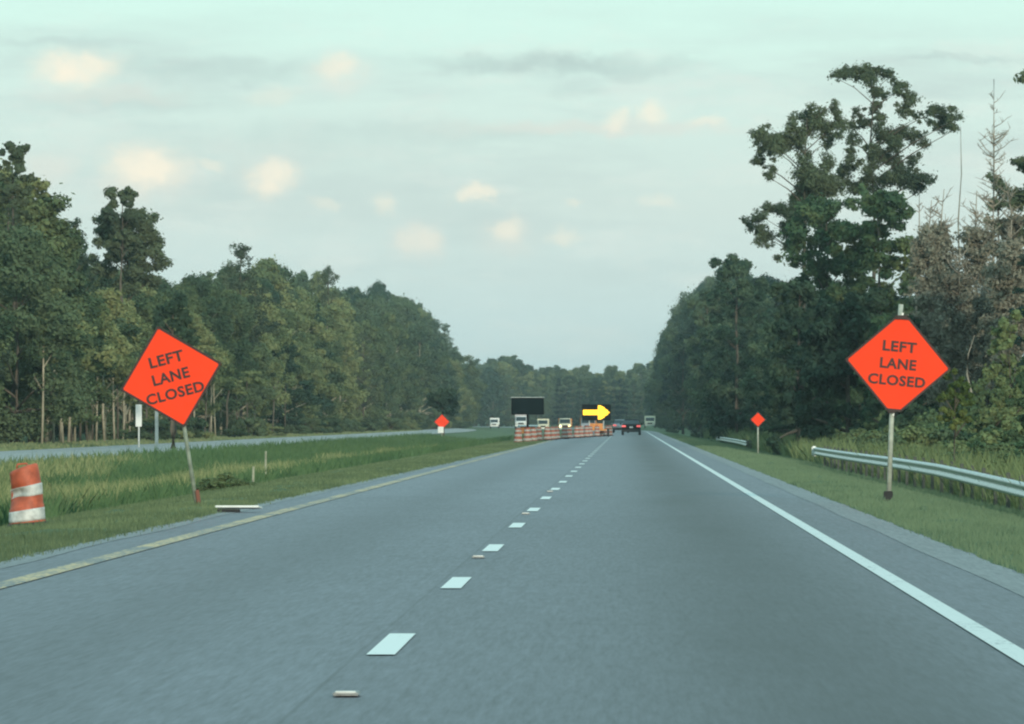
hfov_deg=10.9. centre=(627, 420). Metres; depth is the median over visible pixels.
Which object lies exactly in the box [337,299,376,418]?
broadleaf tree
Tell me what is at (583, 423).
work truck
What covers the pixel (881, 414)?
bush
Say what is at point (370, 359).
tree
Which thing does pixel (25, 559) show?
shoulder
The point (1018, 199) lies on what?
pine tree
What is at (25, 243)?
broadleaf tree
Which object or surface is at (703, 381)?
broadleaf tree
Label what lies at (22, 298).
broadleaf tree
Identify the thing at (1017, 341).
evergreen tree
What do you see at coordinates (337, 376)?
broadleaf tree
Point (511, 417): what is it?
distant tree
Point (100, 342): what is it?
young tree
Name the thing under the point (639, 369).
distant tree
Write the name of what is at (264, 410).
broadleaf tree
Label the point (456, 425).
bush
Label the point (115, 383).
young tree
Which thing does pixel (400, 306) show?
broadleaf tree
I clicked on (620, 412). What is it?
distant tree
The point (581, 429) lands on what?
traffic drum
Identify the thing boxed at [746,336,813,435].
broadleaf tree
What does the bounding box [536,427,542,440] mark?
traffic drum
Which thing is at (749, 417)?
broadleaf tree
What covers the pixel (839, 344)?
vine covered tree
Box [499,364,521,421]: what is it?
distant tree
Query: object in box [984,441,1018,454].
bush
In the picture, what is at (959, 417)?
tree
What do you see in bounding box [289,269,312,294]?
broadleaf tree
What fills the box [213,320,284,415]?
broadleaf tree
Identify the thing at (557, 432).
traffic drum
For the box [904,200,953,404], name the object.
dead tree
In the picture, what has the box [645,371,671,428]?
broadleaf tree
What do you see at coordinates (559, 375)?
distant tree
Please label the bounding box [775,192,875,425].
vine covered tree
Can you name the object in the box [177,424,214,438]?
bush
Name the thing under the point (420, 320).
broadleaf tree
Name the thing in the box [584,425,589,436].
traffic drum
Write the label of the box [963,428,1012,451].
bush
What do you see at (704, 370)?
broadleaf tree
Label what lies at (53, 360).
young tree
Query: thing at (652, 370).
broadleaf tree
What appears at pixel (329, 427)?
bush
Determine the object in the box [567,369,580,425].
distant tree
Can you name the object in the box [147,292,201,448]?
vine covered tree
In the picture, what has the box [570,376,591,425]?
distant tree
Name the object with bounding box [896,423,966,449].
bush
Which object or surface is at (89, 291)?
broadleaf tree
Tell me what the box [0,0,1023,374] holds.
sky
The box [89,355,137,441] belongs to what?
young tree
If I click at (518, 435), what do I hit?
traffic drum
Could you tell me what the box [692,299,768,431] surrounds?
broadleaf tree
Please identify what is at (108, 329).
young tree
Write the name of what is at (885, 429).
bush
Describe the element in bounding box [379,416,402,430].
bush
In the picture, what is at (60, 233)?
broadleaf tree
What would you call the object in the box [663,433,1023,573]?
verge grass
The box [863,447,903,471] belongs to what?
bush
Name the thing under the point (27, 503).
traffic drum
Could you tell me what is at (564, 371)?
distant tree
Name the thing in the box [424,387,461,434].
round tree
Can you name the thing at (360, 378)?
pine tree
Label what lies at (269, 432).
bush
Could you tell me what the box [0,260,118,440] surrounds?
broadleaf tree
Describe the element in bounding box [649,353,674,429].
broadleaf tree
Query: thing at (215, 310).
broadleaf tree
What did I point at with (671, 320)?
broadleaf tree
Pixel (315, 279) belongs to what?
broadleaf tree
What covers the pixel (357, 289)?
broadleaf tree
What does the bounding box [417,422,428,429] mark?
bush
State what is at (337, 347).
broadleaf tree
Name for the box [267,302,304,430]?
broadleaf tree
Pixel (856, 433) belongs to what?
bush
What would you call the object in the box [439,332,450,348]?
pine tree
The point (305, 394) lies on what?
broadleaf tree
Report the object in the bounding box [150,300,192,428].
broadleaf tree
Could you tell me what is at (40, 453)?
opposite road
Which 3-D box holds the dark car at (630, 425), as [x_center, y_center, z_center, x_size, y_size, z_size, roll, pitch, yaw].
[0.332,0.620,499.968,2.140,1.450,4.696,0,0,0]
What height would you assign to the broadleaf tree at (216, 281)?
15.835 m
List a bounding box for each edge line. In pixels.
[0,430,422,452]
[644,431,1023,664]
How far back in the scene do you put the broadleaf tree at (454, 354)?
1039.09 m
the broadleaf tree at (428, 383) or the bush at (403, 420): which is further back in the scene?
the broadleaf tree at (428, 383)
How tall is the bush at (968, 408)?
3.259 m
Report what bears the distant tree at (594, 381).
on the ground at (480, 432)
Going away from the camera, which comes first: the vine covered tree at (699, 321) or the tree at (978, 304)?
the tree at (978, 304)
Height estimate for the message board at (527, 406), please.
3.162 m
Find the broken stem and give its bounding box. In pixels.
[966,335,974,391]
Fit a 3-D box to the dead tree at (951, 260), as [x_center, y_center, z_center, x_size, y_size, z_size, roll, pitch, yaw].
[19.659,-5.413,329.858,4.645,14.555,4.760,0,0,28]
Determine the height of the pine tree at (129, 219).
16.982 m
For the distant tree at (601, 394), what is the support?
on the ground at (480, 432)
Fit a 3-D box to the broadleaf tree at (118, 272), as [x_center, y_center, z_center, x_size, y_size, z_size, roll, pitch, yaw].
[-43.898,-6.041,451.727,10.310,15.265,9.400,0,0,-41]
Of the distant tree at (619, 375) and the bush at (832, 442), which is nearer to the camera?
the bush at (832, 442)
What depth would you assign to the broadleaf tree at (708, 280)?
909.82 m
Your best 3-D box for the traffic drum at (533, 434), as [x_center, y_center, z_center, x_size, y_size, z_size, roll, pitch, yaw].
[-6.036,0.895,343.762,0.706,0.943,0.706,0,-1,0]
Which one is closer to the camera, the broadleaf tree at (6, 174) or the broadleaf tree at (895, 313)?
the broadleaf tree at (895, 313)
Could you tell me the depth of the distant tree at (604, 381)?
1352.87 m
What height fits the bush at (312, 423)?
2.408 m
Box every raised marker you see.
[332,690,360,695]
[472,555,484,557]
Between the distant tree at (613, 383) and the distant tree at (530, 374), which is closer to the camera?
the distant tree at (613, 383)
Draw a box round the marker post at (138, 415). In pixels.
[136,404,141,446]
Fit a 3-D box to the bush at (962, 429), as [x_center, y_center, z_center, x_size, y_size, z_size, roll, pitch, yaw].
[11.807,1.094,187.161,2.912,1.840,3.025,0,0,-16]
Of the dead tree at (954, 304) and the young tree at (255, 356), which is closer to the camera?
the dead tree at (954, 304)
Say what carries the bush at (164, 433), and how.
on the ground at (480, 432)
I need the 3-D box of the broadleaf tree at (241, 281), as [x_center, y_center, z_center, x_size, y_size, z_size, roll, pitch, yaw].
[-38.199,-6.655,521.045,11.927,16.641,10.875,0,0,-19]
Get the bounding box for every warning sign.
[121,326,220,503]
[434,414,448,435]
[750,412,765,452]
[845,304,950,500]
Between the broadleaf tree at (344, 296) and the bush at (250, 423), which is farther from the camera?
the broadleaf tree at (344, 296)
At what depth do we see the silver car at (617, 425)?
587.76 m
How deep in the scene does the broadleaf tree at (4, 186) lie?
315.96 m
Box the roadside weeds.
[700,428,1023,509]
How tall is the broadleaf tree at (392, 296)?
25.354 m
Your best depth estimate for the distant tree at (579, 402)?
1246.29 m
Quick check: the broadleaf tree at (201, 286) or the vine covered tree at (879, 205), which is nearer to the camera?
the vine covered tree at (879, 205)
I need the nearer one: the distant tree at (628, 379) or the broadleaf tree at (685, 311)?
the broadleaf tree at (685, 311)
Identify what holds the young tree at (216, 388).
on the ground at (480, 432)
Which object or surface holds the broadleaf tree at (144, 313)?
on the ground at (480, 432)
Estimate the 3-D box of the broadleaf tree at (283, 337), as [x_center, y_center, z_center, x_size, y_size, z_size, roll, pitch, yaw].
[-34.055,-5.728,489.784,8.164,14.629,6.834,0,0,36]
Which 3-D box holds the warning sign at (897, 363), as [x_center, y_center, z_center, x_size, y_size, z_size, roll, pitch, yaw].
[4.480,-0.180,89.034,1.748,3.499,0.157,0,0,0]
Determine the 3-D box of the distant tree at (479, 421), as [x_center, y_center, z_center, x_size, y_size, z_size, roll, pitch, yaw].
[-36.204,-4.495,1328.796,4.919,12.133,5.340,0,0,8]
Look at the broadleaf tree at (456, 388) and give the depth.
965.60 m
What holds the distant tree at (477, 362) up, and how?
on the ground at (480, 432)
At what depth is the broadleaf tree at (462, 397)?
1004.67 m
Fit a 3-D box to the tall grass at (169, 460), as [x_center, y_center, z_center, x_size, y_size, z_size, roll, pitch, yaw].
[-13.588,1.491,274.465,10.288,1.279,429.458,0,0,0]
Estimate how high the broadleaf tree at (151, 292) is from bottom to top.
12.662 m
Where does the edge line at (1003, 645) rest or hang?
on the road at (630, 578)
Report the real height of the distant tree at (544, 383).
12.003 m
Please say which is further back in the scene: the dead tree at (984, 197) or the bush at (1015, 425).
the dead tree at (984, 197)
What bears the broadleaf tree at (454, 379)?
on the ground at (480, 432)
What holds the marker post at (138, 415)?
on the ground at (480, 432)
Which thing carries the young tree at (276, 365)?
on the ground at (480, 432)
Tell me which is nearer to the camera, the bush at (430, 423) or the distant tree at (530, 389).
the bush at (430, 423)
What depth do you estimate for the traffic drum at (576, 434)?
409.18 m
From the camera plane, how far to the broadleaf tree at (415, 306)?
956.10 m
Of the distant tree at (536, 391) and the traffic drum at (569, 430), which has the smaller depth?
the traffic drum at (569, 430)
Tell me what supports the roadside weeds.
on the ground at (480, 432)
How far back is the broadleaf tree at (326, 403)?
569.74 m
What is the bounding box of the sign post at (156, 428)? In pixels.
[155,411,157,447]
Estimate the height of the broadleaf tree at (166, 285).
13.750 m
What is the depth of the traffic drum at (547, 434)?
362.31 m
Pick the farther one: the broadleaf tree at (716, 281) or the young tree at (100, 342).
the broadleaf tree at (716, 281)
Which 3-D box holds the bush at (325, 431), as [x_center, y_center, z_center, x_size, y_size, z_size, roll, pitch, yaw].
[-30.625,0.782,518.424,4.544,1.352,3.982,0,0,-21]
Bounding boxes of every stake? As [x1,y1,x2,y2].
[252,466,254,481]
[264,451,266,473]
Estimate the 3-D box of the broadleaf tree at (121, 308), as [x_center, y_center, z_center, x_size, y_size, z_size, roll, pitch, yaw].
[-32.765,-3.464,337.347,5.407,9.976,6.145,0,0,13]
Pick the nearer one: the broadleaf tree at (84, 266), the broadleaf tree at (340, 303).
the broadleaf tree at (84, 266)
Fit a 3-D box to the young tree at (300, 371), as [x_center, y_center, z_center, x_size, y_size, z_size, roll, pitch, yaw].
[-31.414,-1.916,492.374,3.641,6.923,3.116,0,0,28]
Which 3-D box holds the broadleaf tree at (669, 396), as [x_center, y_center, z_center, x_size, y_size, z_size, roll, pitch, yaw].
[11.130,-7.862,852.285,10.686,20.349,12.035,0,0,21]
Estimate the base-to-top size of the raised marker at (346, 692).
0.023 m
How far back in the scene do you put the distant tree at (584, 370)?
1395.46 m
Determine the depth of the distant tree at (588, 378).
1350.68 m
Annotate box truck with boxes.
[489,418,499,427]
[514,415,525,428]
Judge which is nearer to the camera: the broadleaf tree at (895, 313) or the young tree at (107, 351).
the young tree at (107, 351)
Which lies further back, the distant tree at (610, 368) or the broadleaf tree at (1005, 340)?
the distant tree at (610, 368)
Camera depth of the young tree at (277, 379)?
470.89 m
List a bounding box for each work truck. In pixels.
[536,419,549,428]
[557,418,572,430]
[579,418,597,428]
[644,416,655,427]
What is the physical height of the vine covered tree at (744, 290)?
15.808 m
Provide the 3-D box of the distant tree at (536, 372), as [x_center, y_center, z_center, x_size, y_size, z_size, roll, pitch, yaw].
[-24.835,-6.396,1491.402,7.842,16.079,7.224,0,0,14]
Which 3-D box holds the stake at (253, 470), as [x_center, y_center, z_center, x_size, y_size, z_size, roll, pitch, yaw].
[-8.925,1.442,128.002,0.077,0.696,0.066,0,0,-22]
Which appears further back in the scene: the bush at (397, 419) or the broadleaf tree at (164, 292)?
the bush at (397, 419)
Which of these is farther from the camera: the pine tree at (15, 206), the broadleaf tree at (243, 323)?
the broadleaf tree at (243, 323)
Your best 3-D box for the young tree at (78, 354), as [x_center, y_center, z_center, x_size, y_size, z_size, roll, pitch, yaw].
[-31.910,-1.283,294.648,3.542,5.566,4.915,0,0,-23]
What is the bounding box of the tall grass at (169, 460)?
[0,432,523,526]
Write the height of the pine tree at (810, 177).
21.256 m
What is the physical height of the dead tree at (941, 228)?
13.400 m
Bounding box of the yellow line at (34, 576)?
[0,427,552,588]
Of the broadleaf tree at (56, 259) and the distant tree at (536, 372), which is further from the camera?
the distant tree at (536, 372)
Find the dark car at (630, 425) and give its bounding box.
[620,419,641,434]
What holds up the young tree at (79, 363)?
on the ground at (480, 432)
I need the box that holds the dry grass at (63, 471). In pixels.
[0,444,436,514]
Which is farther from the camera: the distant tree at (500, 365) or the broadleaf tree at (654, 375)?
the distant tree at (500, 365)
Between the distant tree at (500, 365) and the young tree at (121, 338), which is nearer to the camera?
the young tree at (121, 338)
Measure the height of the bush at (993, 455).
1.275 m
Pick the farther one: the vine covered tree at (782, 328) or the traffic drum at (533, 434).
the traffic drum at (533, 434)
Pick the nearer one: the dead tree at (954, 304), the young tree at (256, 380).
the dead tree at (954, 304)
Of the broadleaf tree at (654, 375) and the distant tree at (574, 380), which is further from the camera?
the distant tree at (574, 380)
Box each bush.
[120,419,180,440]
[151,419,194,439]
[177,416,206,438]
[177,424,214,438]
[196,471,256,490]
[213,428,250,437]
[228,416,266,436]
[243,423,287,435]
[274,426,313,434]
[286,424,312,431]
[296,413,322,431]
[311,422,332,433]
[317,417,343,432]
[318,420,333,430]
[321,417,346,432]
[343,417,363,431]
[358,418,379,431]
[375,418,403,430]
[377,426,389,430]
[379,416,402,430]
[399,418,410,430]
[415,418,435,426]
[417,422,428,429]
[448,418,461,427]
[451,421,458,427]
[798,437,829,449]
[826,423,844,434]
[829,437,854,447]
[834,422,877,439]
[834,428,867,440]
[840,437,867,444]
[844,442,897,462]
[852,425,900,439]
[858,410,886,420]
[862,429,901,440]
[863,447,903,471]
[865,429,926,446]
[876,400,926,433]
[894,425,941,447]
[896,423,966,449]
[909,407,944,428]
[927,408,959,428]
[927,425,1012,452]
[934,437,991,460]
[937,426,972,449]
[942,437,970,451]
[942,443,972,459]
[944,398,980,426]
[957,395,1022,432]
[958,448,1018,466]
[959,458,1023,486]
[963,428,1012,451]
[966,375,1015,431]
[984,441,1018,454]
[991,450,1023,463]
[1004,356,1023,442]
[1004,440,1023,453]
[1009,412,1023,435]
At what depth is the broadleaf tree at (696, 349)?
600.41 m
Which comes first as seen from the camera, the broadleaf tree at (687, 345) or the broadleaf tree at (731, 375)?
the broadleaf tree at (731, 375)
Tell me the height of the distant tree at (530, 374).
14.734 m
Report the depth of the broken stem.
214.94 m
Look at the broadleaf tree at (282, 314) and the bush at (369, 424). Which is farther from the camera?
the bush at (369, 424)
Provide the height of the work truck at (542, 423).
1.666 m
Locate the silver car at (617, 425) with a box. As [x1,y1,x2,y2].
[611,420,628,432]
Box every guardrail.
[716,436,751,448]
[812,446,1023,510]
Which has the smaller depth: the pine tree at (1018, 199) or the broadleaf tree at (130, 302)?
the pine tree at (1018, 199)
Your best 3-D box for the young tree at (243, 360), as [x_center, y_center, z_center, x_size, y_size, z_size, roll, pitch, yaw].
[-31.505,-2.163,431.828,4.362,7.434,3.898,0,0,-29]
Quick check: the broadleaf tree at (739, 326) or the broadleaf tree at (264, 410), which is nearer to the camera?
the broadleaf tree at (264, 410)
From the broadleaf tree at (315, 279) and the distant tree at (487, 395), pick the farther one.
the distant tree at (487, 395)
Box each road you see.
[0,426,1023,723]
[0,428,475,462]
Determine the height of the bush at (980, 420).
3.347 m
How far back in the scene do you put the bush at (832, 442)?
237.96 m
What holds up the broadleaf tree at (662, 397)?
on the ground at (480, 432)
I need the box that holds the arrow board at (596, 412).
[582,404,610,435]
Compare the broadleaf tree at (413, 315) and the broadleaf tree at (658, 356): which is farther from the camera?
the broadleaf tree at (658, 356)
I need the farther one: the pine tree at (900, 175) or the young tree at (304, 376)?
the young tree at (304, 376)
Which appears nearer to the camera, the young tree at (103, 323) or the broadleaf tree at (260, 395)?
the young tree at (103, 323)
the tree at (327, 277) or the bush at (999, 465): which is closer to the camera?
the bush at (999, 465)
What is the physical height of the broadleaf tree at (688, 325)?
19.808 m
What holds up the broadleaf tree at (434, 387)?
on the ground at (480, 432)
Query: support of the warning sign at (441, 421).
on the ground at (480, 432)
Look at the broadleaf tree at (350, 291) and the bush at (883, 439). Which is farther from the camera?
the broadleaf tree at (350, 291)
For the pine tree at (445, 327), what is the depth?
1111.16 m
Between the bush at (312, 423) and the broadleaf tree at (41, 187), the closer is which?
the broadleaf tree at (41, 187)
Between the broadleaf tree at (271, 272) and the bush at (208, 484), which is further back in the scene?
the broadleaf tree at (271, 272)
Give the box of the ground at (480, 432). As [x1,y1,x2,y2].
[0,424,1023,572]
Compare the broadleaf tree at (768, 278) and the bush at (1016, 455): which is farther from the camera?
the broadleaf tree at (768, 278)
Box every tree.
[0,141,40,441]
[0,158,22,225]
[0,171,11,398]
[0,175,21,436]
[0,215,107,443]
[0,246,50,439]
[0,259,17,412]
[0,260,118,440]
[0,290,13,379]
[2,183,120,441]
[4,241,102,442]
[5,208,23,227]
[5,333,78,441]
[14,175,52,441]
[14,309,86,442]
[22,291,125,441]
[22,349,85,442]
[25,316,97,442]
[25,327,94,442]
[44,238,92,295]
[45,304,118,441]
[46,350,85,441]
[52,293,138,439]
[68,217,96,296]
[70,314,104,441]
[72,337,116,439]
[74,338,110,440]
[75,230,95,290]
[79,340,128,440]
[82,278,120,436]
[83,263,126,430]
[84,311,167,439]
[85,320,115,440]
[87,206,173,420]
[89,286,144,439]
[89,325,127,439]
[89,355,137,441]
[90,265,123,282]
[98,296,151,426]
[98,321,134,440]
[99,340,131,439]
[99,365,133,435]
[100,185,145,425]
[108,320,141,439]
[120,393,128,438]
[125,284,157,296]
[126,292,181,417]
[126,297,153,421]
[128,337,143,431]
[137,337,150,422]
[139,302,187,338]
[143,273,183,417]
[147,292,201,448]
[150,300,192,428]
[151,294,199,327]
[156,288,173,420]
[168,285,223,398]
[176,271,213,409]
[177,307,228,416]
[186,308,215,414]
[192,296,252,431]
[193,346,229,417]
[199,270,234,431]
[201,349,237,431]
[202,375,223,432]
[204,285,256,433]
[209,337,239,436]
[212,291,285,433]
[213,266,297,388]
[213,307,291,423]
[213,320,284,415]
[215,266,239,280]
[216,368,275,428]
[217,312,275,413]
[220,239,281,417]
[227,349,265,419]
[235,278,297,403]
[241,257,316,345]
[243,351,262,417]
[251,353,285,413]
[252,273,289,309]
[256,338,323,426]
[257,254,276,264]
[265,302,327,431]
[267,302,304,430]
[268,354,297,431]
[269,260,316,347]
[279,365,304,426]
[280,305,324,418]
[280,363,316,402]
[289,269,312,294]
[289,298,347,398]
[293,285,319,301]
[307,299,336,417]
[308,271,339,300]
[312,284,353,399]
[312,333,346,416]
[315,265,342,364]
[317,302,373,416]
[320,329,353,419]
[326,309,363,419]
[329,286,350,301]
[329,349,370,421]
[336,356,369,413]
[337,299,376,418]
[342,286,372,306]
[347,286,371,298]
[348,303,375,374]
[348,320,402,421]
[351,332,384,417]
[366,279,390,300]
[370,295,387,307]
[375,324,429,415]
[387,293,403,301]
[388,293,434,419]
[388,296,412,326]
[388,297,420,329]
[399,332,430,419]
[403,322,453,419]
[404,297,427,331]
[411,302,433,342]
[412,355,431,409]
[415,373,444,422]
[416,300,424,308]
[417,305,451,351]
[418,308,434,322]
[422,314,453,368]
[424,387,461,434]
[425,341,452,420]
[435,374,449,419]
[438,349,458,419]
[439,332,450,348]
[440,322,460,354]
[440,368,465,410]
[442,367,460,420]
[446,348,478,419]
[447,358,475,421]
[452,376,462,420]
[456,354,488,423]
[475,358,481,425]
[475,378,486,426]
[476,363,487,369]
[477,378,499,426]
[479,366,497,425]
[481,376,504,426]
[484,357,496,366]
[489,361,507,421]
[493,377,509,426]
[494,361,514,425]
[494,375,518,426]
[498,355,515,424]
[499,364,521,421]
[502,378,516,426]
[512,358,524,367]
[515,364,534,421]
[519,370,536,419]
[521,381,532,424]
[525,387,539,424]
[528,386,549,420]
[534,369,539,376]
[540,379,551,418]
[541,378,560,420]
[543,366,556,424]
[543,383,561,425]
[549,372,569,417]
[551,377,563,424]
[553,365,560,424]
[558,368,571,387]
[559,376,575,425]
[562,375,581,425]
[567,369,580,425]
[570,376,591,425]
[572,364,596,391]
[572,380,585,424]
[578,375,596,406]
[587,377,605,403]
[594,383,608,423]
[596,380,615,420]
[600,378,613,425]
[602,365,620,394]
[606,379,621,423]
[608,371,634,420]
[609,369,617,415]
[613,379,626,422]
[618,378,634,415]
[621,377,642,419]
[626,369,635,378]
[630,365,646,424]
[632,362,645,372]
[641,374,651,415]
[642,327,677,428]
[642,371,650,415]
[643,328,664,387]
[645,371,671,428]
[646,318,672,413]
[647,329,666,409]
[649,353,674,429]
[652,327,688,429]
[657,296,700,431]
[658,286,698,412]
[660,303,683,419]
[663,333,696,433]
[665,307,701,431]
[666,319,694,420]
[682,278,733,430]
[682,297,705,416]
[682,308,706,425]
[683,339,705,429]
[684,289,719,403]
[686,282,734,423]
[686,285,721,437]
[686,311,738,428]
[687,276,774,428]
[691,299,731,391]
[692,275,714,300]
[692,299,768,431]
[693,278,705,293]
[695,253,773,442]
[700,298,744,401]
[711,257,749,285]
[730,302,779,393]
[731,307,779,415]
[732,266,755,283]
[736,319,793,433]
[738,193,812,268]
[739,343,778,420]
[742,333,770,429]
[745,338,768,422]
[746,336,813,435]
[747,98,850,310]
[748,272,779,286]
[762,279,838,454]
[768,276,789,307]
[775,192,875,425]
[787,286,890,441]
[824,181,918,427]
[827,60,965,282]
[854,313,938,431]
[881,295,939,414]
[882,296,947,415]
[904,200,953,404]
[905,189,923,320]
[912,186,964,414]
[925,248,987,407]
[929,214,964,407]
[936,368,975,461]
[946,191,998,410]
[957,127,961,263]
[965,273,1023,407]
[969,91,1022,355]
[976,206,1023,390]
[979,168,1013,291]
[980,309,1023,435]
[986,178,1023,354]
[1004,68,1023,269]
[1007,216,1023,395]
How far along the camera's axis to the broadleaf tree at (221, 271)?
531.40 m
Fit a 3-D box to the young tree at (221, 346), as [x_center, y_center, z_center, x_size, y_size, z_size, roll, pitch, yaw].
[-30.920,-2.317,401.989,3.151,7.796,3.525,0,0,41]
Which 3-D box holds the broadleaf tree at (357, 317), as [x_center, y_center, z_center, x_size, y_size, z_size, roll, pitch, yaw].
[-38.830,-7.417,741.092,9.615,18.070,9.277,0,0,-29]
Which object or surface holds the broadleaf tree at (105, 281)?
on the ground at (480, 432)
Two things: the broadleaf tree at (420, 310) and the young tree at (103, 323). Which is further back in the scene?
the broadleaf tree at (420, 310)
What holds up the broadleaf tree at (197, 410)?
on the ground at (480, 432)
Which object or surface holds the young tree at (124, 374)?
on the ground at (480, 432)
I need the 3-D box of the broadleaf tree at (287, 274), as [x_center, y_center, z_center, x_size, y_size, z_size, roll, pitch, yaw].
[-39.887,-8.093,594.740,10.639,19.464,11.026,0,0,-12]
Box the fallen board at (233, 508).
[215,505,261,511]
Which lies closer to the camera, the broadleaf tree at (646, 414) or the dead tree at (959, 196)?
the dead tree at (959, 196)
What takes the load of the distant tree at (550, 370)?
on the ground at (480, 432)
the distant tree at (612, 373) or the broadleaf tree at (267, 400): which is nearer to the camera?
the broadleaf tree at (267, 400)
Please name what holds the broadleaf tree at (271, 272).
on the ground at (480, 432)
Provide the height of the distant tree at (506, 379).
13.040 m
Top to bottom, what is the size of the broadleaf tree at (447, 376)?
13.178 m
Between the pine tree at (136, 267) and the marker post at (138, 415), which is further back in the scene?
the pine tree at (136, 267)
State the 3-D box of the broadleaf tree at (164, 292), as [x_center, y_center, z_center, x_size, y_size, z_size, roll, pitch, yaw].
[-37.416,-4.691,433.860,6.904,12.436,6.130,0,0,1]
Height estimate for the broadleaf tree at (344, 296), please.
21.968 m
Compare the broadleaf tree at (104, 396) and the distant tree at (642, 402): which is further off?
the distant tree at (642, 402)
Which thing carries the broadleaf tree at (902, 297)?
on the ground at (480, 432)
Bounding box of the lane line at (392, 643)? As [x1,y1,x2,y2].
[367,431,615,653]
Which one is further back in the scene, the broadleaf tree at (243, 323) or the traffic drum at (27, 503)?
the broadleaf tree at (243, 323)
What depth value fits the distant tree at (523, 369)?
1399.47 m
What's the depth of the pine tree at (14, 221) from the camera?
347.02 m
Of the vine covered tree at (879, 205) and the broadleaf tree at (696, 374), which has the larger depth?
the broadleaf tree at (696, 374)
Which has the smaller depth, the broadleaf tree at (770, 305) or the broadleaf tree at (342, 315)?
the broadleaf tree at (770, 305)
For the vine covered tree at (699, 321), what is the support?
on the ground at (480, 432)
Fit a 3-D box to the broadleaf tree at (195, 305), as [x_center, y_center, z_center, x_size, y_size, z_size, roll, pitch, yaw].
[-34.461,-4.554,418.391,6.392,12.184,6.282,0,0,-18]
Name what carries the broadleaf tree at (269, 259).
on the ground at (480, 432)
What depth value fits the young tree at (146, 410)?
345.86 m
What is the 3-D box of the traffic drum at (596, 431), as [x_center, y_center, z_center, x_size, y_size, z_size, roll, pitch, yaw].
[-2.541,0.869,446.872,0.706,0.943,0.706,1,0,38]
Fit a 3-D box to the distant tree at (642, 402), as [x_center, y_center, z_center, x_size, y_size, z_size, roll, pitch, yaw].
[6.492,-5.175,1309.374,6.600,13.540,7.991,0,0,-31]
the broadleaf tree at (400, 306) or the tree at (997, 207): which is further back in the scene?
the broadleaf tree at (400, 306)
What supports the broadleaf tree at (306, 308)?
on the ground at (480, 432)
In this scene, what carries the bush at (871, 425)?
on the ground at (480, 432)
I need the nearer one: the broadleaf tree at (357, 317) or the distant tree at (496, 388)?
the broadleaf tree at (357, 317)
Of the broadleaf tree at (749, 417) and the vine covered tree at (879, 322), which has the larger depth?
the broadleaf tree at (749, 417)
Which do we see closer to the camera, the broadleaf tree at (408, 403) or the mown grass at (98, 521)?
the mown grass at (98, 521)
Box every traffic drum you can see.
[5,463,46,526]
[514,428,522,441]
[523,427,531,441]
[530,428,537,440]
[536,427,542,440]
[543,426,551,439]
[550,426,557,439]
[555,426,560,438]
[561,427,568,438]
[567,427,572,437]
[573,426,580,437]
[579,426,584,437]
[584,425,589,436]
[589,425,593,436]
[594,425,600,436]
[604,426,610,435]
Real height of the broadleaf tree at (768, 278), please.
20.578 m
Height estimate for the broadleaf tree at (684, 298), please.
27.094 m
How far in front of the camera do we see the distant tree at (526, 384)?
1345.75 m
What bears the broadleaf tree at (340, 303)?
on the ground at (480, 432)
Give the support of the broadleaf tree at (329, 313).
on the ground at (480, 432)
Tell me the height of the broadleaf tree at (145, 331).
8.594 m
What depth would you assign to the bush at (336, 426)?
543.23 m
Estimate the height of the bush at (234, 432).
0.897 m
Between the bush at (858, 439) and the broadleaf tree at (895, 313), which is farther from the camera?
the broadleaf tree at (895, 313)
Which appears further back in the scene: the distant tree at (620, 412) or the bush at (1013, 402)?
the distant tree at (620, 412)
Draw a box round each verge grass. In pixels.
[0,429,419,450]
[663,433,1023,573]
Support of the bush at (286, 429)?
on the ground at (480, 432)
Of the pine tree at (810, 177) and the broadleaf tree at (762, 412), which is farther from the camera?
the broadleaf tree at (762, 412)
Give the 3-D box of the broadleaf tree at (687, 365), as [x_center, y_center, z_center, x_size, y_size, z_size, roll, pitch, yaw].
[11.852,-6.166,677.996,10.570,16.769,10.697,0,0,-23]
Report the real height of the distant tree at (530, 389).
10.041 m
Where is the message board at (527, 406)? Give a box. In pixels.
[511,397,543,433]
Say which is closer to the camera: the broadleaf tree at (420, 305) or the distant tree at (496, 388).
the broadleaf tree at (420, 305)
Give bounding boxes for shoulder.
[0,437,560,568]
[475,426,1023,596]
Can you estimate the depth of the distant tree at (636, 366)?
1503.51 m
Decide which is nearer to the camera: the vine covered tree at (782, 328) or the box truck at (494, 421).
the vine covered tree at (782, 328)
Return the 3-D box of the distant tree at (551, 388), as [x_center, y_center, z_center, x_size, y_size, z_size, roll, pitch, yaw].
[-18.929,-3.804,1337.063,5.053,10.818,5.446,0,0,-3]
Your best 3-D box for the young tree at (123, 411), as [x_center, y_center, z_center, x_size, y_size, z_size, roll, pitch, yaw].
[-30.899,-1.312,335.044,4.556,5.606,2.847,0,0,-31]
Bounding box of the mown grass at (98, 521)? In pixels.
[0,435,560,562]
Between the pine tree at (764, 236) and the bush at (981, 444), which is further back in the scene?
the pine tree at (764, 236)
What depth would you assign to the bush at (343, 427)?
556.27 m
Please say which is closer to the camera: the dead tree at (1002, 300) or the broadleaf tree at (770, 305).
the dead tree at (1002, 300)

